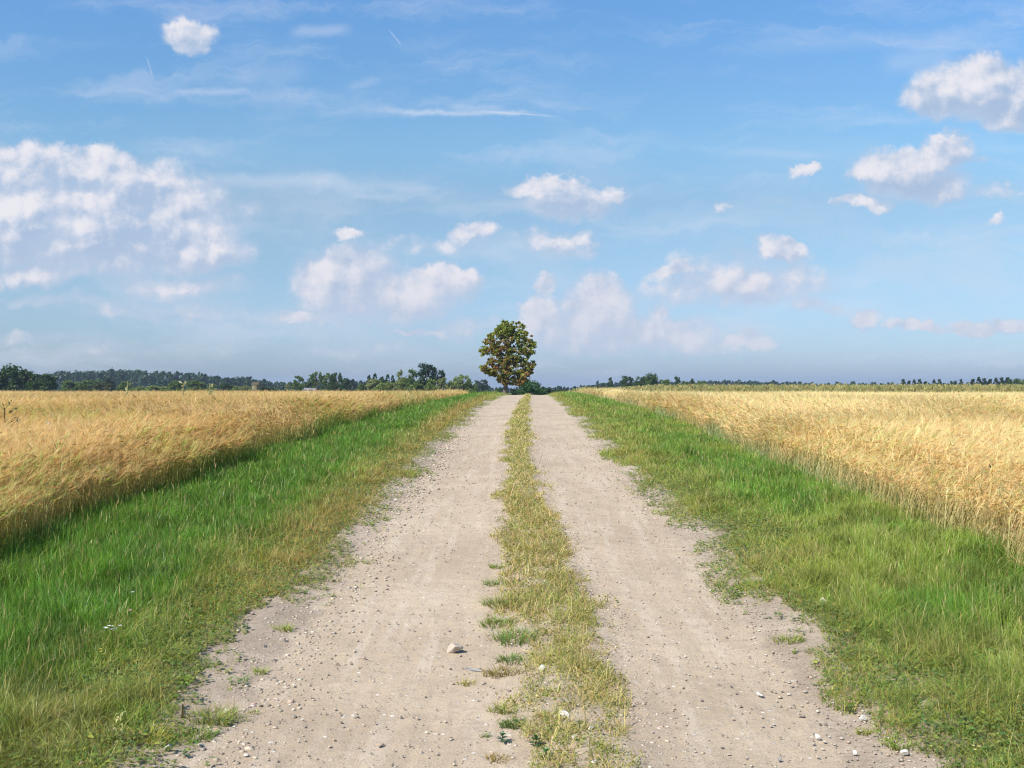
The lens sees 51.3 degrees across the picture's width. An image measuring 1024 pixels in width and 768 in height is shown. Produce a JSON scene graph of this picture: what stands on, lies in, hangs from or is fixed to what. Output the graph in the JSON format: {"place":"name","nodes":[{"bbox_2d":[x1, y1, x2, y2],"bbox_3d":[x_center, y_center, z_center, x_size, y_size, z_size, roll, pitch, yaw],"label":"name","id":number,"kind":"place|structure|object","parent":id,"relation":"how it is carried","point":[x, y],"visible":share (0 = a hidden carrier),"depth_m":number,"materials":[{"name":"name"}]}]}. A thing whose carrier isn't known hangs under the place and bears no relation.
{"place":"outdoors","nodes":[
{"label":"outdoors","id":0,"kind":"place"},
{"bbox_2d":[0,388,467,548],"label":"barley field","id":1,"kind":"structure","parent":0,"point":[86,443],"depth_m":14.62,"materials":[{"name":"plant"}]},
{"bbox_2d":[0,0,1023,388],"label":"sky","id":2,"kind":"structure","parent":0,"point":[805,191],"materials":[{"name":"blue"}]},
{"bbox_2d":[2,389,1023,767],"bbox_3d":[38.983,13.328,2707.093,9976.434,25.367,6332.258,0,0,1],"label":"ground","id":3,"kind":"structure","parent":0,"point":[210,649],"depth_m":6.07,"materials":[{"name":"green plant"}]},
{"bbox_2d":[0,400,18,425],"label":"tall weed","id":4,"kind":"object","parent":3,"relation":"on","point":[10,411],"visible":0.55,"depth_m":15.11,"materials":[{"name":"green plant"}]},
{"bbox_2d":[0,363,33,391],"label":"broadleaf tree","id":5,"kind":"object","parent":3,"relation":"on","point":[6,373],"visible":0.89,"depth_m":330.82,"materials":[{"name":"green plant"}]},
{"bbox_2d":[17,370,40,390],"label":"broadleaf tree","id":6,"kind":"object","parent":3,"relation":"on","point":[31,376],"visible":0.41,"depth_m":330.68,"materials":[{"name":"green plant"}]},
{"bbox_2d":[25,378,51,391],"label":"bush","id":7,"kind":"object","parent":3,"relation":"on","point":[37,384],"visible":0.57,"depth_m":325.99,"materials":[{"name":"green plant"}]},
{"bbox_2d":[38,372,57,390],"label":"broadleaf tree","id":8,"kind":"object","parent":3,"relation":"on","point":[46,377],"visible":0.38,"depth_m":336.20,"materials":[{"name":"green plant"}]},
{"bbox_2d":[58,379,85,392],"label":"bush","id":9,"kind":"object","parent":3,"relation":"on","point":[67,382],"visible":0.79,"depth_m":451.33,"materials":[{"name":"green plant"}]},
{"bbox_2d":[71,379,99,391],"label":"bush","id":10,"kind":"object","parent":3,"relation":"on","point":[84,384],"visible":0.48,"depth_m":450.63,"materials":[{"name":"green plant"}]},
{"bbox_2d":[88,381,114,391],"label":"bush","id":11,"kind":"object","parent":3,"relation":"on","point":[98,386],"visible":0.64,"depth_m":441.15,"materials":[{"name":"green plant"}]},
{"bbox_2d":[102,377,115,389],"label":"broadleaf tree","id":12,"kind":"object","parent":3,"relation":"on","point":[108,380],"visible":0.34,"depth_m":471.83,"materials":[{"name":"green plant"}]},
{"bbox_2d":[104,625,120,651],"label":"wild flower","id":13,"kind":"object","parent":3,"relation":"on","point":[112,640],"visible":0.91,"depth_m":6.01,"materials":[{"name":"green plant"}]},
{"bbox_2d":[113,711,126,745],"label":"dry stalk","id":14,"kind":"object","parent":3,"relation":"on","point":[119,720],"visible":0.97,"depth_m":4.65,"materials":[{"name":"beige plant"}]},
{"bbox_2d":[115,381,134,391],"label":"bush","id":15,"kind":"object","parent":3,"relation":"on","point":[122,386],"visible":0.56,"depth_m":441.44,"materials":[{"name":"green plant"}]},
{"bbox_2d":[131,386,149,391],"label":"bush","id":16,"kind":"object","parent":3,"relation":"on","point":[139,388],"visible":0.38,"depth_m":431.64,"materials":[{"name":"green plant"}]},
{"bbox_2d":[1,367,292,391],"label":"distant wood","id":17,"kind":"object","parent":3,"relation":"on","point":[146,379],"visible":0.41,"depth_m":998.94,"materials":[{"name":"green plant"}]},
{"bbox_2d":[129,704,164,719],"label":"grass tuft","id":18,"kind":"object","parent":3,"relation":"on","point":[152,711],"visible":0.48,"depth_m":5.05,"materials":[{"name":"plant"}]},
{"bbox_2d":[144,385,169,391],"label":"bush","id":19,"kind":"object","parent":3,"relation":"on","point":[154,387],"visible":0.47,"depth_m":431.06,"materials":[{"name":"green plant"}]},
{"bbox_2d":[168,379,184,391],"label":"broadleaf tree","id":20,"kind":"object","parent":3,"relation":"on","point":[177,383],"visible":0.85,"depth_m":451.20,"materials":[{"name":"green plant"}]},
{"bbox_2d":[162,672,194,684],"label":"grass tuft","id":21,"kind":"object","parent":3,"relation":"on","point":[180,679],"visible":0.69,"depth_m":5.56,"materials":[{"name":"plant"}]},
{"bbox_2d":[185,380,207,390],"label":"bush","id":22,"kind":"object","parent":3,"relation":"on","point":[199,386],"visible":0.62,"depth_m":449.99,"materials":[{"name":"green plant"}]},
{"bbox_2d":[206,383,216,391],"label":"birch tree","id":23,"kind":"object","parent":3,"relation":"on","point":[207,388],"visible":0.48,"depth_m":430.36,"materials":[{"name":"green plant"}]},
{"bbox_2d":[219,383,233,391],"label":"broadleaf tree","id":24,"kind":"object","parent":3,"relation":"on","point":[224,386],"visible":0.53,"depth_m":450.42,"materials":[{"name":"green plant"}]},
{"bbox_2d":[238,385,251,390],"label":"bush","id":25,"kind":"object","parent":3,"relation":"on","point":[246,387],"visible":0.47,"depth_m":441.20,"materials":[{"name":"green plant"}]},
{"bbox_2d":[0,390,507,767],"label":"verge grass","id":26,"kind":"structure","parent":3,"relation":"on","point":[80,578],"depth_m":7.79,"materials":[{"name":"plant"}]},
{"bbox_2d":[251,382,260,390],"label":"tan hut","id":27,"kind":"object","parent":3,"relation":"on","point":[255,386],"visible":0.72,"depth_m":401.44,"materials":[{"name":"beige"}]},
{"bbox_2d":[260,386,279,391],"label":"bush","id":28,"kind":"object","parent":3,"relation":"on","point":[262,388],"visible":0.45,"depth_m":460.71,"materials":[{"name":"green plant"}]},
{"bbox_2d":[291,375,305,390],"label":"birch tree","id":29,"kind":"object","parent":3,"relation":"on","point":[300,379],"visible":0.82,"depth_m":419.85,"materials":[{"name":"green plant"}]},
{"bbox_2d":[305,378,315,387],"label":"broadleaf tree","id":30,"kind":"object","parent":3,"relation":"on","point":[308,384],"visible":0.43,"depth_m":440.62,"materials":[{"name":"green plant"}]},
{"bbox_2d":[308,371,323,390],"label":"broadleaf tree","id":31,"kind":"object","parent":3,"relation":"on","point":[315,381],"visible":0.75,"depth_m":430.80,"materials":[{"name":"green plant"}]},
{"bbox_2d":[321,373,333,391],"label":"broadleaf tree","id":32,"kind":"object","parent":3,"relation":"on","point":[324,381],"visible":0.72,"depth_m":430.21,"materials":[{"name":"green plant"}]},
{"bbox_2d":[295,380,368,390],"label":"distant wood","id":33,"kind":"object","parent":3,"relation":"on","point":[356,384],"visible":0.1,"depth_m":991.65,"materials":[{"name":"green plant"}]},
{"bbox_2d":[325,382,345,391],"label":"bush","id":34,"kind":"object","parent":3,"relation":"on","point":[335,386],"visible":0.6,"depth_m":424.55,"materials":[{"name":"green plant"}]},
{"bbox_2d":[328,372,343,391],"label":"broadleaf tree","id":35,"kind":"object","parent":3,"relation":"on","point":[339,378],"visible":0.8,"depth_m":428.27,"materials":[{"name":"green plant"}]},
{"bbox_2d":[340,378,350,390],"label":"broadleaf tree","id":36,"kind":"object","parent":3,"relation":"on","point":[347,383],"visible":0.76,"depth_m":440.10,"materials":[{"name":"green plant"}]},
{"bbox_2d":[349,379,356,391],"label":"spruce tree","id":37,"kind":"object","parent":3,"relation":"on","point":[354,387],"visible":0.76,"depth_m":521.05,"materials":[{"name":"green plant"}]},
{"bbox_2d":[356,383,368,391],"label":"bush","id":38,"kind":"object","parent":3,"relation":"on","point":[360,387],"visible":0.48,"depth_m":400.33,"materials":[{"name":"green plant"}]},
{"bbox_2d":[364,375,371,390],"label":"spruce tree","id":39,"kind":"object","parent":3,"relation":"on","point":[368,378],"visible":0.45,"depth_m":400.53,"materials":[{"name":"green plant"}]},
{"bbox_2d":[365,378,381,391],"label":"broadleaf tree","id":40,"kind":"object","parent":3,"relation":"on","point":[369,386],"visible":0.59,"depth_m":384.81,"materials":[{"name":"green plant"}]},
{"bbox_2d":[372,382,394,391],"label":"bush","id":41,"kind":"object","parent":3,"relation":"on","point":[382,386],"visible":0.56,"depth_m":377.63,"materials":[{"name":"green plant"}]},
{"bbox_2d":[385,381,397,390],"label":"bush","id":42,"kind":"object","parent":3,"relation":"on","point":[393,387],"visible":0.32,"depth_m":384.77,"materials":[{"name":"green plant"}]},
{"bbox_2d":[395,369,405,389],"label":"birch tree","id":43,"kind":"object","parent":3,"relation":"on","point":[400,372],"visible":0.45,"depth_m":390.26,"materials":[{"name":"green plant"}]},
{"bbox_2d":[395,377,408,391],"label":"birch tree","id":44,"kind":"object","parent":3,"relation":"on","point":[401,384],"visible":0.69,"depth_m":384.00,"materials":[{"name":"green plant"}]},
{"bbox_2d":[405,368,419,389],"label":"birch tree","id":45,"kind":"object","parent":3,"relation":"on","point":[412,372],"visible":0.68,"depth_m":369.74,"materials":[{"name":"green plant"}]},
{"bbox_2d":[408,383,429,391],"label":"bush","id":46,"kind":"object","parent":3,"relation":"on","point":[416,386],"visible":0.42,"depth_m":365.65,"materials":[{"name":"green plant"}]},
{"bbox_2d":[417,362,438,389],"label":"oak tree","id":47,"kind":"object","parent":3,"relation":"on","point":[426,370],"visible":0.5,"depth_m":379.01,"materials":[{"name":"green plant"}]},
{"bbox_2d":[424,378,439,390],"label":"birch tree","id":48,"kind":"object","parent":3,"relation":"on","point":[431,382],"visible":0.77,"depth_m":364.11,"materials":[{"name":"green plant"}]},
{"bbox_2d":[437,369,444,389],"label":"oak tree","id":49,"kind":"object","parent":3,"relation":"on","point":[441,373],"visible":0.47,"depth_m":383.76,"materials":[{"name":"green plant"}]},
{"bbox_2d":[434,377,451,390],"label":"birch tree","id":50,"kind":"object","parent":3,"relation":"on","point":[443,380],"visible":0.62,"depth_m":364.77,"materials":[{"name":"green plant"}]},
{"bbox_2d":[445,381,455,389],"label":"bush","id":51,"kind":"object","parent":3,"relation":"on","point":[451,386],"visible":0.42,"depth_m":365.70,"materials":[{"name":"green plant"}]},
{"bbox_2d":[453,374,470,391],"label":"birch tree","id":52,"kind":"object","parent":3,"relation":"on","point":[456,381],"visible":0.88,"depth_m":361.35,"materials":[{"name":"green plant"}]},
{"bbox_2d":[465,381,477,392],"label":"bush","id":53,"kind":"object","parent":3,"relation":"on","point":[470,389],"visible":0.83,"depth_m":361.80,"materials":[{"name":"green plant"}]},
{"bbox_2d":[474,380,479,392],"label":"broadleaf tree","id":54,"kind":"object","parent":3,"relation":"on","point":[478,385],"visible":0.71,"depth_m":599.52,"materials":[{"name":"green plant"}]},
{"bbox_2d":[480,379,488,391],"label":"broadleaf tree","id":55,"kind":"object","parent":3,"relation":"on","point":[485,387],"visible":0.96,"depth_m":599.40,"materials":[{"name":"green plant"}]},
{"bbox_2d":[478,319,536,393],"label":"maple tree","id":56,"kind":"object","parent":3,"relation":"on","point":[505,332],"visible":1,"depth_m":168.76,"materials":[{"name":"green plant"}]},
{"bbox_2d":[508,389,517,394],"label":"bush","id":57,"kind":"object","parent":3,"relation":"on","point":[513,392],"visible":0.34,"depth_m":239.05,"materials":[{"name":"green plant"}]},
{"bbox_2d":[516,379,545,394],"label":"bush","id":58,"kind":"object","parent":3,"relation":"on","point":[528,387],"visible":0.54,"depth_m":194.09,"materials":[{"name":"green plant"}]},
{"bbox_2d":[472,385,593,392],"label":"distant wood","id":59,"kind":"object","parent":3,"relation":"on","point":[550,388],"visible":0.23,"depth_m":1041.41,"materials":[{"name":"green plant"}]},
{"bbox_2d":[534,383,545,394],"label":"bush","id":60,"kind":"object","parent":3,"relation":"on","point":[538,386],"visible":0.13,"depth_m":224.69,"materials":[{"name":"green plant"}]},
{"bbox_2d":[544,388,556,394],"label":"bush","id":61,"kind":"object","parent":3,"relation":"on","point":[548,391],"visible":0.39,"depth_m":259.57,"materials":[{"name":"green plant"}]},
{"bbox_2d":[606,377,614,387],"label":"spruce tree","id":62,"kind":"object","parent":3,"relation":"on","point":[609,382],"visible":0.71,"depth_m":479.08,"materials":[{"name":"green plant"}]},
{"bbox_2d":[619,375,634,386],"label":"broadleaf tree","id":63,"kind":"object","parent":3,"relation":"on","point":[624,381],"visible":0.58,"depth_m":468.50,"materials":[{"name":"green plant"}]},
{"bbox_2d":[634,376,644,385],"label":"broadleaf tree","id":64,"kind":"object","parent":3,"relation":"on","point":[639,382],"visible":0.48,"depth_m":473.30,"materials":[{"name":"green plant"}]},
{"bbox_2d":[642,372,657,385],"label":"broadleaf tree","id":65,"kind":"object","parent":3,"relation":"on","point":[653,377],"visible":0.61,"depth_m":468.06,"materials":[{"name":"green plant"}]},
{"bbox_2d":[658,379,671,384],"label":"broadleaf tree","id":66,"kind":"object","parent":3,"relation":"on","point":[666,381],"visible":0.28,"depth_m":467.93,"materials":[{"name":"green plant"}]},
{"bbox_2d":[674,376,681,384],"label":"birch tree","id":67,"kind":"object","parent":3,"relation":"on","point":[677,379],"visible":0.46,"depth_m":473.75,"materials":[{"name":"green plant"}]},
{"bbox_2d":[596,379,830,387],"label":"distant wood","id":68,"kind":"object","parent":3,"relation":"on","point":[722,382],"visible":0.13,"depth_m":1288.59,"materials":[{"name":"green plant"}]},
{"bbox_2d":[569,382,1023,393],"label":"tall green crop","id":69,"kind":"object","parent":3,"relation":"on","point":[919,387],"visible":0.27,"depth_m":82.42,"materials":[{"name":"plant"}]},
{"bbox_2d":[939,716,987,738],"bbox_3d":[2.028,1.556,4.830,0.248,0.067,0.266,0,0,1],"label":"grass tuft","id":70,"kind":"object","parent":3,"relation":"on","point":[951,730],"visible":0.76,"depth_m":4.82,"materials":[{"name":"plant"}]},
{"bbox_2d":[981,378,987,384],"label":"spruce tree","id":71,"kind":"object","parent":3,"relation":"on","point":[984,381],"visible":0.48,"depth_m":595.37,"materials":[{"name":"green plant"}]},
{"bbox_2d":[1003,378,1020,384],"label":"broadleaf tree","id":72,"kind":"object","parent":3,"relation":"on","point":[1015,381],"visible":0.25,"depth_m":555.35,"materials":[{"name":"green plant"}]},
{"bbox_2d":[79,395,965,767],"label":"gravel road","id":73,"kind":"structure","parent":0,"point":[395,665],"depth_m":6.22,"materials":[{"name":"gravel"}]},
{"bbox_2d":[126,721,180,746],"bbox_3d":[-1.599,1.557,4.762,0.280,0.070,0.292,0,0,-24],"label":"grass tuft","id":74,"kind":"object","parent":73,"relation":"on","point":[160,732],"visible":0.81,"depth_m":4.76,"materials":[{"name":"plant"}]},
{"bbox_2d":[177,703,187,719],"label":"dry stalk","id":75,"kind":"object","parent":73,"relation":"on","point":[183,711],"visible":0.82,"depth_m":5.05,"materials":[{"name":"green plant"}]},
{"bbox_2d":[170,722,221,741],"bbox_3d":[-1.432,1.583,4.860,0.264,0.050,0.238,0,0,1],"label":"grass tuft","id":76,"kind":"object","parent":73,"relation":"on","point":[205,735],"visible":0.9,"depth_m":4.86,"materials":[{"name":"plant"}]},
{"bbox_2d":[178,698,255,728],"bbox_3d":[-1.410,1.562,5.058,0.370,0.086,0.402,0,0,-43],"label":"grass tuft","id":77,"kind":"object","parent":73,"relation":"on","point":[227,713],"visible":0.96,"depth_m":5.08,"materials":[{"name":"plant"}]},
{"bbox_2d":[228,673,252,683],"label":"grass tuft","id":78,"kind":"object","parent":73,"relation":"on","point":[240,679],"visible":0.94,"depth_m":5.65,"materials":[{"name":"plant"}]},
{"bbox_2d":[249,663,274,674],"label":"grass tuft","id":79,"kind":"object","parent":73,"relation":"on","point":[253,668],"visible":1,"depth_m":5.82,"materials":[{"name":"plant"}]},
{"bbox_2d":[271,621,295,631],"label":"grass tuft","id":80,"kind":"object","parent":73,"relation":"on","point":[285,628],"visible":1,"depth_m":6.65,"materials":[{"name":"plant"}]},
{"bbox_2d":[446,643,462,652],"bbox_3d":[-0.336,1.540,6.219,0.061,0.071,0.106,0,0,-44],"label":"stone","id":81,"kind":"object","parent":73,"relation":"on","point":[453,647],"visible":1,"depth_m":6.20,"materials":[{"name":"stone"}]},
{"bbox_2d":[455,678,476,686],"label":"grass tuft","id":82,"kind":"object","parent":73,"relation":"on","point":[465,683],"visible":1,"depth_m":5.65,"materials":[{"name":"plant"}]},
{"bbox_2d":[481,576,511,586],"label":"grass tuft","id":83,"kind":"object","parent":73,"relation":"on","point":[493,582],"visible":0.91,"depth_m":7.92,"materials":[{"name":"plant"}]},
{"bbox_2d":[477,613,517,627],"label":"grass tuft","id":84,"kind":"object","parent":73,"relation":"on","point":[495,621],"visible":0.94,"depth_m":6.78,"materials":[{"name":"plant"}]},
{"bbox_2d":[488,562,506,568],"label":"grass tuft","id":85,"kind":"object","parent":73,"relation":"on","point":[495,566],"visible":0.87,"depth_m":8.49,"materials":[{"name":"plant"}]},
{"bbox_2d":[484,749,515,763],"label":"grass tuft","id":86,"kind":"object","parent":73,"relation":"on","point":[491,757],"visible":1,"depth_m":4.58,"materials":[{"name":"plant"}]},
{"bbox_2d":[480,661,523,677],"bbox_3d":[-0.049,1.548,5.797,0.302,0.059,0.252,0,0,-37],"label":"grass tuft","id":87,"kind":"object","parent":73,"relation":"on","point":[504,669],"visible":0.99,"depth_m":5.78,"materials":[{"name":"plant"}]},
{"bbox_2d":[478,591,525,608],"bbox_3d":[-0.050,1.455,7.264,0.450,0.110,0.356,0,0,-23],"label":"grass tuft","id":88,"kind":"object","parent":73,"relation":"on","point":[497,601],"visible":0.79,"depth_m":7.26,"materials":[{"name":"plant"}]},
{"bbox_2d":[497,731,510,742],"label":"leafy weed","id":89,"kind":"object","parent":73,"relation":"on","point":[502,737],"visible":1,"depth_m":4.77,"materials":[{"name":"green plant"}]},
{"bbox_2d":[485,699,527,714],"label":"grass tuft","id":90,"kind":"object","parent":73,"relation":"on","point":[501,708],"visible":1,"depth_m":5.19,"materials":[{"name":"plant"}]},
{"bbox_2d":[478,621,539,646],"bbox_3d":[0.055,1.491,6.420,0.447,0.107,0.408,0,0,-35],"label":"grass tuft","id":91,"kind":"object","parent":73,"relation":"on","point":[506,635],"visible":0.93,"depth_m":6.42,"materials":[{"name":"plant"}]},
{"bbox_2d":[490,651,527,665],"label":"grass tuft","id":92,"kind":"object","parent":73,"relation":"on","point":[512,658],"visible":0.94,"depth_m":6.01,"materials":[{"name":"plant"}]},
{"bbox_2d":[494,714,530,729],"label":"grass tuft","id":93,"kind":"object","parent":73,"relation":"on","point":[510,726],"visible":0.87,"depth_m":4.98,"materials":[{"name":"plant"}]},
{"bbox_2d":[529,734,542,746],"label":"leafy weed","id":94,"kind":"object","parent":73,"relation":"on","point":[535,742],"visible":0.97,"depth_m":4.70,"materials":[{"name":"green plant"}]},
{"bbox_2d":[539,746,551,759],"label":"leafy weed","id":95,"kind":"object","parent":73,"relation":"on","point":[545,749],"visible":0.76,"depth_m":4.54,"materials":[{"name":"green plant"}]},
{"bbox_2d":[559,710,569,716],"bbox_3d":[0.246,1.559,5.042,0.053,0.033,0.029,0,0,1],"label":"stone","id":96,"kind":"object","parent":73,"relation":"on","point":[565,712],"visible":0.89,"depth_m":5.04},
{"bbox_2d":[485,393,654,767],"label":"grass strip","id":97,"kind":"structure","parent":73,"relation":"on","point":[520,411],"depth_m":6.92,"materials":[{"name":"plant"}]},
{"bbox_2d":[769,631,806,644],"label":"grass tuft","id":98,"kind":"object","parent":73,"relation":"on","point":[796,638],"visible":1,"depth_m":6.39,"materials":[{"name":"plant"}]},
{"bbox_2d":[817,684,844,694],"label":"grass tuft","id":99,"kind":"object","parent":73,"relation":"on","point":[828,689],"visible":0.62,"depth_m":5.48,"materials":[{"name":"plant"}]},
{"bbox_2d":[859,715,866,721],"bbox_3d":[1.657,1.580,5.033,0.040,0.032,0.032,0,0,1],"label":"stone","id":100,"kind":"object","parent":73,"relation":"on","point":[861,719],"visible":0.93,"depth_m":5.03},
{"bbox_2d":[855,726,875,735],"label":"grass tuft","id":101,"kind":"object","parent":73,"relation":"on","point":[864,732],"visible":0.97,"depth_m":4.88,"materials":[{"name":"plant"}]},
{"bbox_2d":[855,676,900,690],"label":"grass tuft","id":102,"kind":"object","parent":73,"relation":"on","point":[879,685],"visible":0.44,"depth_m":5.49,"materials":[{"name":"plant"}]},
{"bbox_2d":[877,732,919,750],"bbox_3d":[1.714,1.575,4.705,0.196,0.051,0.208,0,0,45],"label":"grass tuft","id":103,"kind":"object","parent":73,"relation":"on","point":[894,745],"visible":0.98,"depth_m":4.70,"materials":[{"name":"plant"}]},
{"bbox_2d":[881,711,919,725],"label":"grass tuft","id":104,"kind":"object","parent":73,"relation":"on","point":[883,716],"visible":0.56,"depth_m":4.99,"materials":[{"name":"plant"}]},
{"bbox_2d":[900,749,908,754],"bbox_3d":[1.692,1.587,4.597,0.037,0.029,0.035,0,0,35],"label":"stone","id":105,"kind":"object","parent":73,"relation":"on","point":[904,752],"visible":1,"depth_m":4.59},
{"bbox_2d":[577,386,1023,570],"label":"barley field","id":106,"kind":"structure","parent":0,"point":[931,448],"depth_m":13.91,"materials":[{"name":"plant"}]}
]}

